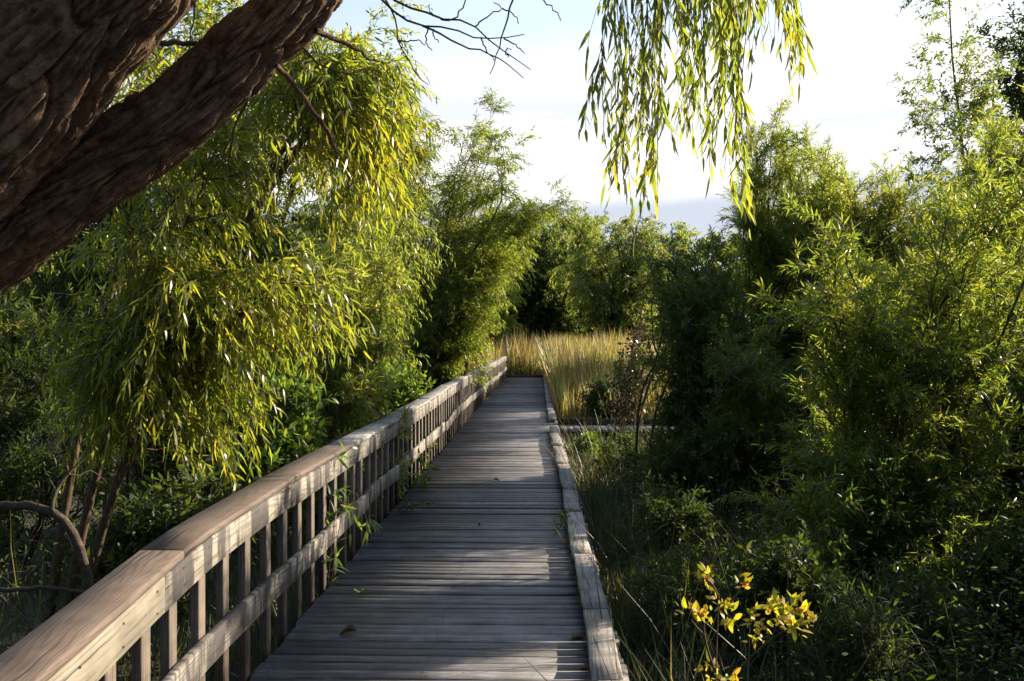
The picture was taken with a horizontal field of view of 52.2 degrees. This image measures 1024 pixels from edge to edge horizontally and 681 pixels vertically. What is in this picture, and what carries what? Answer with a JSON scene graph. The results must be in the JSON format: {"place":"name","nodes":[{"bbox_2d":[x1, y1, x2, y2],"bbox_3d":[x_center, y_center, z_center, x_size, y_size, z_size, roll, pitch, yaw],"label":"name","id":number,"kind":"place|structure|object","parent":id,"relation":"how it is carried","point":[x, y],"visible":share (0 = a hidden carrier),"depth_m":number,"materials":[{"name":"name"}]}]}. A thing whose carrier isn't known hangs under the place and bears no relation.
{"place":"outdoors","nodes":[
{"label":"outdoors","id":0,"kind":"place"},
{"bbox_2d":[0,357,1023,680],"bbox_3d":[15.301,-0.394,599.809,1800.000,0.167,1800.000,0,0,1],"label":"ground","id":1,"kind":"structure","parent":0,"point":[234,667],"depth_m":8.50,"materials":[{"name":"green plant"}]},
{"bbox_2d":[0,249,79,390],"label":"distant tree","id":2,"kind":"object","parent":1,"relation":"on","point":[7,337],"visible":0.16,"depth_m":40.80,"materials":[{"name":"green plant"}]},
{"bbox_2d":[0,585,85,593],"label":"fallen stick","id":3,"kind":"object","parent":1,"relation":"on","point":[29,589],"visible":0.66,"depth_m":5.48,"materials":[{"name":"brown wood"}]},
{"bbox_2d":[41,246,62,281],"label":"distant tree","id":4,"kind":"object","parent":1,"relation":"on","point":[48,265],"depth_m":67.74,"materials":[{"name":"green plant"}]},
{"bbox_2d":[0,278,189,571],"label":"willow shrub","id":5,"kind":"object","parent":1,"relation":"on","point":[14,422],"visible":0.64,"depth_m":9.32,"materials":[{"name":"green plant"}]},
{"bbox_2d":[78,229,112,244],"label":"distant tree","id":6,"kind":"object","parent":1,"relation":"on","point":[93,243],"depth_m":43.28,"materials":[{"name":"green plant"}]},
{"bbox_2d":[0,97,291,473],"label":"broadleaf tree","id":7,"kind":"object","parent":1,"relation":"on","point":[61,280],"visible":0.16,"depth_m":15.98,"materials":[{"name":"green plant"}]},
{"bbox_2d":[39,452,259,663],"bbox_3d":[-2.390,1.475,7.202,1.622,1.502,1.130,0,0,-37],"label":"leafy shrub","id":8,"kind":"object","parent":1,"relation":"on","point":[144,527],"visible":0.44,"depth_m":6.96,"materials":[{"name":"green plant"}]},
{"bbox_2d":[68,212,279,516],"bbox_3d":[-3.833,0.375,11.607,2.593,3.672,2.014,0,0,25],"label":"willow shrub","id":9,"kind":"object","parent":1,"relation":"on","point":[175,473],"visible":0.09,"depth_m":11.40,"materials":[{"name":"green plant"}]},
{"bbox_2d":[13,25,446,622],"bbox_3d":[-1.779,0.022,6.734,2.665,4.421,2.199,0,0,1],"label":"weeping willow","id":10,"kind":"object","parent":1,"relation":"on","point":[165,331],"visible":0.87,"depth_m":6.39,"materials":[{"name":"green plant"}]},
{"bbox_2d":[238,244,280,386],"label":"distant tree","id":11,"kind":"object","parent":1,"relation":"on","point":[261,385],"depth_m":43.77,"materials":[{"name":"green plant"}]},
{"bbox_2d":[203,354,344,572],"bbox_3d":[-2.159,1.166,9.665,1.246,2.093,1.456,0,0,30],"label":"leafy shrub","id":12,"kind":"object","parent":1,"relation":"on","point":[284,451],"visible":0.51,"depth_m":9.41,"materials":[{"name":"green plant"}]},
{"bbox_2d":[125,0,433,470],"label":"broadleaf tree","id":13,"kind":"object","parent":1,"relation":"on","point":[206,26],"visible":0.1,"depth_m":16.79,"materials":[{"name":"green plant"}]},
{"bbox_2d":[294,201,334,245],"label":"distant tree","id":14,"kind":"object","parent":1,"relation":"on","point":[308,214],"depth_m":69.06,"materials":[{"name":"green plant"}]},
{"bbox_2d":[266,206,364,398],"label":"leafy shrub","id":15,"kind":"object","parent":1,"relation":"on","point":[295,236],"visible":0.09,"depth_m":12.48,"materials":[{"name":"green plant"}]},
{"bbox_2d":[251,202,420,552],"bbox_3d":[-1.950,0.346,11.001,1.980,3.729,2.112,0,0,1],"label":"willow shrub","id":16,"kind":"object","parent":1,"relation":"on","point":[344,409],"visible":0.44,"depth_m":10.92,"materials":[{"name":"green plant"}]},
{"bbox_2d":[303,349,384,513],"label":"leafy shrub","id":17,"kind":"object","parent":1,"relation":"on","point":[353,412],"depth_m":12.42,"materials":[{"name":"green plant"}]},
{"bbox_2d":[315,442,382,596],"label":"willow sprig","id":18,"kind":"object","parent":1,"relation":"on","point":[358,523],"visible":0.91,"depth_m":7.35,"materials":[{"name":"green plant"}]},
{"bbox_2d":[243,152,455,393],"bbox_3d":[-2.783,-0.612,16.901,3.684,5.638,3.891,0,0,1],"label":"willow tree","id":19,"kind":"object","parent":1,"relation":"on","point":[402,226],"visible":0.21,"depth_m":16.51,"materials":[{"name":"green plant"}]},
{"bbox_2d":[367,359,436,458],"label":"leafy shrub","id":20,"kind":"object","parent":1,"relation":"on","point":[400,396],"visible":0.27,"depth_m":16.37,"materials":[{"name":"green plant"}]},
{"bbox_2d":[337,98,467,391],"bbox_3d":[-2.838,-1.723,23.899,3.653,7.872,3.574,0,0,-17],"label":"willow tree","id":21,"kind":"object","parent":1,"relation":"on","point":[424,162],"visible":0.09,"depth_m":23.80,"materials":[{"name":"green plant"}]},
{"bbox_2d":[0,0,818,291],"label":"old willow tree","id":22,"kind":"object","parent":1,"relation":"on","point":[69,171],"visible":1,"depth_m":3.02,"materials":[{"name":"green plant"}]},
{"bbox_2d":[0,449,105,589],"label":"bent branch","id":23,"kind":"object","parent":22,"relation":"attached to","point":[68,527],"visible":0.86,"depth_m":5.25,"materials":[{"name":"brown wood"}]},
{"bbox_2d":[399,235,435,336],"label":"distant tree","id":24,"kind":"object","parent":1,"relation":"on","point":[429,273],"visible":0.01,"depth_m":65.47,"materials":[{"name":"green plant"}]},
{"bbox_2d":[397,343,455,398],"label":"leafy shrub","id":25,"kind":"object","parent":1,"relation":"on","point":[435,385],"visible":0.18,"depth_m":21.67,"materials":[{"name":"green plant"}]},
{"bbox_2d":[249,377,628,680],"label":"boardwalk","id":26,"kind":"structure","parent":1,"relation":"on","point":[453,590],"depth_m":7.35,"materials":[{"name":"grey wood"}]},
{"bbox_2d":[0,356,506,680],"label":"railing","id":27,"kind":"object","parent":26,"relation":"on","point":[98,630],"visible":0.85,"depth_m":5.24,"materials":[{"name":"brown"}]},
{"bbox_2d":[340,625,355,633],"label":"fallen leaf","id":28,"kind":"object","parent":26,"relation":"on","point":[348,628],"visible":1,"depth_m":6.10,"materials":[{"name":"brown plant"}]},
{"bbox_2d":[398,499,434,513],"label":"creeping weed","id":29,"kind":"object","parent":26,"relation":"on","point":[408,506],"visible":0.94,"depth_m":10.31,"materials":[{"name":"green plant"}]},
{"bbox_2d":[411,440,439,489],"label":"leafy weed","id":30,"kind":"object","parent":26,"relation":"on","point":[423,473],"visible":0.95,"depth_m":11.92,"materials":[{"name":"green plant"}]},
{"bbox_2d":[506,375,542,376],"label":"end kerb","id":31,"kind":"structure","parent":26,"relation":"on","point":[524,375],"depth_m":44.38,"materials":[{"name":"grey wood"}]},
{"bbox_2d":[543,376,555,422],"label":"timber kerb","id":32,"kind":"structure","parent":26,"relation":"on","point":[551,412],"depth_m":25.09,"materials":[{"name":"grey wood"}]},
{"bbox_2d":[551,507,571,534],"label":"leafy weed","id":33,"kind":"object","parent":26,"relation":"on","point":[556,523],"visible":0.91,"depth_m":9.28,"materials":[{"name":"green plant"}]},
{"bbox_2d":[571,634,583,638],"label":"fallen leaf","id":34,"kind":"object","parent":26,"relation":"on","point":[574,636],"visible":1,"depth_m":6.02,"materials":[{"name":"brown plant"}]},
{"bbox_2d":[549,426,626,680],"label":"timber kerb","id":35,"kind":"structure","parent":26,"relation":"on","point":[585,575],"depth_m":6.85,"materials":[{"name":"grey wood"}]},
{"bbox_2d":[559,418,655,423],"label":"side kerb","id":36,"kind":"structure","parent":26,"relation":"on","point":[593,421],"depth_m":20.65,"materials":[{"name":"grey wood"}]},
{"bbox_2d":[560,425,673,432],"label":"side boardwalk","id":37,"kind":"structure","parent":26,"relation":"attached to","point":[603,427],"depth_m":19.91,"materials":[{"name":"grey wood"}]},
{"bbox_2d":[457,322,493,375],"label":"autumn shrub","id":38,"kind":"object","parent":1,"relation":"on","point":[475,362],"visible":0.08,"depth_m":29.70,"materials":[{"name":"green plant"}]},
{"bbox_2d":[391,85,587,392],"bbox_3d":[-0.631,-1.591,21.731,4.500,7.550,3.000,0,0,1],"label":"willow tree","id":39,"kind":"object","parent":1,"relation":"on","point":[456,321],"visible":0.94,"depth_m":21.36,"materials":[{"name":"green plant"}]},
{"bbox_2d":[470,205,544,349],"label":"willow tree","id":40,"kind":"object","parent":1,"relation":"on","point":[504,316],"visible":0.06,"depth_m":49.42,"materials":[{"name":"green plant"}]},
{"bbox_2d":[0,223,1023,680],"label":"undergrowth","id":41,"kind":"object","parent":1,"relation":"on","point":[1014,653],"visible":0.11,"depth_m":6.53,"materials":[{"name":"green plant"}]},
{"bbox_2d":[0,437,1023,680],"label":"dry stems","id":42,"kind":"object","parent":1,"relation":"on","point":[994,633],"visible":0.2,"depth_m":8.26,"materials":[{"name":"plant"}]},
{"bbox_2d":[503,229,592,346],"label":"dark tree","id":43,"kind":"object","parent":1,"relation":"on","point":[545,308],"visible":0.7,"depth_m":59.20,"materials":[{"name":"green plant"}]},
{"bbox_2d":[496,200,613,319],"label":"willow tree","id":44,"kind":"object","parent":1,"relation":"on","point":[565,225],"visible":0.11,"depth_m":65.98,"materials":[{"name":"green plant"}]},
{"bbox_2d":[402,324,727,441],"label":"cattail reeds","id":45,"kind":"object","parent":1,"relation":"on","point":[566,368],"visible":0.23,"depth_m":29.80,"materials":[{"name":"yellow plant"}]},
{"bbox_2d":[567,430,599,462],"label":"leafy weed","id":46,"kind":"object","parent":1,"relation":"on","point":[590,438],"visible":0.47,"depth_m":16.40,"materials":[{"name":"green plant"}]},
{"bbox_2d":[563,201,624,339],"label":"distant tree","id":47,"kind":"object","parent":1,"relation":"on","point":[581,222],"visible":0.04,"depth_m":68.61,"materials":[{"name":"green plant"}]},
{"bbox_2d":[573,369,624,437],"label":"leafy shrub","id":48,"kind":"object","parent":1,"relation":"on","point":[593,402],"visible":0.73,"depth_m":22.20,"materials":[{"name":"green plant"}]},
{"bbox_2d":[546,213,693,342],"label":"willow tree","id":49,"kind":"object","parent":1,"relation":"on","point":[610,303],"visible":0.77,"depth_m":51.17,"materials":[{"name":"green plant"}]},
{"bbox_2d":[588,426,652,485],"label":"undergrowth plant","id":50,"kind":"object","parent":1,"relation":"on","point":[623,439],"visible":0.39,"depth_m":14.46,"materials":[{"name":"green plant"}]},
{"bbox_2d":[598,321,658,449],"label":"maroon shrub","id":51,"kind":"object","parent":1,"relation":"on","point":[621,410],"visible":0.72,"depth_m":18.94,"materials":[{"name":"brown plant"}]},
{"bbox_2d":[634,304,677,450],"bbox_3d":[2.528,0.679,17.375,0.982,2.998,0.916,0,0,1],"label":"sapling","id":52,"kind":"object","parent":1,"relation":"on","point":[645,396],"visible":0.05,"depth_m":17.44,"materials":[{"name":"brown plant"}]},
{"bbox_2d":[610,469,727,589],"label":"undergrowth plant","id":53,"kind":"object","parent":1,"relation":"on","point":[663,510],"visible":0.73,"depth_m":8.89,"materials":[{"name":"green plant"}]},
{"bbox_2d":[647,220,719,334],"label":"distant tree","id":54,"kind":"object","parent":1,"relation":"on","point":[680,237],"visible":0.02,"depth_m":70.00,"materials":[{"name":"green plant"}]},
{"bbox_2d":[616,531,767,680],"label":"undergrowth plant","id":55,"kind":"object","parent":1,"relation":"on","point":[672,589],"visible":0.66,"depth_m":6.46,"materials":[{"name":"green plant"}]},
{"bbox_2d":[609,223,820,532],"bbox_3d":[2.303,0.390,12.216,2.306,3.656,3.778,0,0,1],"label":"willow shrub","id":56,"kind":"object","parent":1,"relation":"on","point":[744,381],"visible":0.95,"depth_m":12.21,"materials":[{"name":"green plant"}]},
{"bbox_2d":[695,228,751,329],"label":"distant tree","id":57,"kind":"object","parent":1,"relation":"on","point":[718,259],"visible":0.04,"depth_m":70.23,"materials":[{"name":"green plant"}]},
{"bbox_2d":[674,561,817,680],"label":"yellow leaved plant","id":58,"kind":"object","parent":1,"relation":"on","point":[782,606],"visible":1,"depth_m":4.14,"materials":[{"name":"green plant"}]},
{"bbox_2d":[712,93,852,507],"bbox_3d":[3.573,-0.536,13.751,2.357,5.486,2.126,0,0,1],"label":"willow shrub","id":59,"kind":"object","parent":1,"relation":"on","point":[759,260],"visible":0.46,"depth_m":13.54,"materials":[{"name":"green plant"}]},
{"bbox_2d":[717,520,876,680],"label":"undergrowth plant","id":60,"kind":"object","parent":1,"relation":"on","point":[774,569],"visible":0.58,"depth_m":6.49,"materials":[{"name":"green plant"}]},
{"bbox_2d":[762,139,894,514],"bbox_3d":[3.906,-0.167,13.201,2.408,4.748,2.106,0,0,-27],"label":"willow shrub","id":61,"kind":"object","parent":1,"relation":"on","point":[785,243],"visible":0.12,"depth_m":13.08,"materials":[{"name":"green plant"}]},
{"bbox_2d":[752,568,949,680],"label":"undergrowth plant","id":62,"kind":"object","parent":1,"relation":"on","point":[853,643],"visible":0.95,"depth_m":5.50,"materials":[{"name":"green plant"}]},
{"bbox_2d":[706,128,1023,637],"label":"willow shrub","id":63,"kind":"object","parent":1,"relation":"on","point":[883,355],"visible":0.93,"depth_m":7.77,"materials":[{"name":"green plant"}]},
{"bbox_2d":[852,610,877,680],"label":"dry stalk","id":64,"kind":"object","parent":1,"relation":"on","point":[864,647],"visible":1,"depth_m":4.96,"materials":[{"name":"brown plant"}]},
{"bbox_2d":[775,148,980,515],"bbox_3d":[4.387,-0.048,12.191,2.518,4.526,2.263,0,0,1],"label":"willow shrub","id":65,"kind":"object","parent":1,"relation":"on","point":[876,220],"visible":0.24,"depth_m":12.10,"materials":[{"name":"green plant"}]},
{"bbox_2d":[768,549,999,680],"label":"undergrowth plant","id":66,"kind":"object","parent":1,"relation":"on","point":[908,587],"visible":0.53,"depth_m":6.21,"materials":[{"name":"green plant"}]},
{"bbox_2d":[889,228,930,259],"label":"distant tree","id":67,"kind":"object","parent":1,"relation":"on","point":[914,246],"depth_m":69.38,"materials":[{"name":"green plant"}]},
{"bbox_2d":[904,636,933,680],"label":"dry stalk","id":68,"kind":"object","parent":1,"relation":"on","point":[908,653],"visible":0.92,"depth_m":5.26,"materials":[{"name":"brown plant"}]},
{"bbox_2d":[895,246,961,354],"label":"distant tree","id":69,"kind":"object","parent":1,"relation":"on","point":[925,270],"visible":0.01,"depth_m":40.18,"materials":[{"name":"green plant"}]},
{"bbox_2d":[887,0,1023,320],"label":"slender tree","id":70,"kind":"object","parent":1,"relation":"on","point":[980,101],"visible":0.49,"depth_m":25.13,"materials":[{"name":"green plant"}]},
{"bbox_2d":[906,84,1023,521],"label":"willow shrub","id":71,"kind":"object","parent":1,"relation":"on","point":[994,128],"visible":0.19,"depth_m":11.60,"materials":[{"name":"green plant"}]},
{"bbox_2d":[965,568,975,680],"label":"dry stalk","id":72,"kind":"object","parent":1,"relation":"on","point":[968,626],"visible":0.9,"depth_m":5.84,"materials":[{"name":"brown plant"}]},
{"bbox_2d":[935,513,1023,671],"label":"undergrowth plant","id":73,"kind":"object","parent":1,"relation":"on","point":[988,560],"visible":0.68,"depth_m":6.85,"materials":[{"name":"green plant"}]},
{"bbox_2d":[961,305,1023,567],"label":"willow shrub","id":74,"kind":"object","parent":1,"relation":"on","point":[1010,473],"visible":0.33,"depth_m":9.07,"materials":[{"name":"green plant"}]},
{"bbox_2d":[965,1,1023,254],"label":"broadleaf tree","id":75,"kind":"object","parent":1,"relation":"on","point":[1014,92],"visible":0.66,"depth_m":35.69,"materials":[{"name":"green plant"}]},
{"bbox_2d":[89,0,1023,330],"label":"sky","id":76,"kind":"structure","parent":0,"point":[859,46],"materials":[{"name":"white"}]}
]}

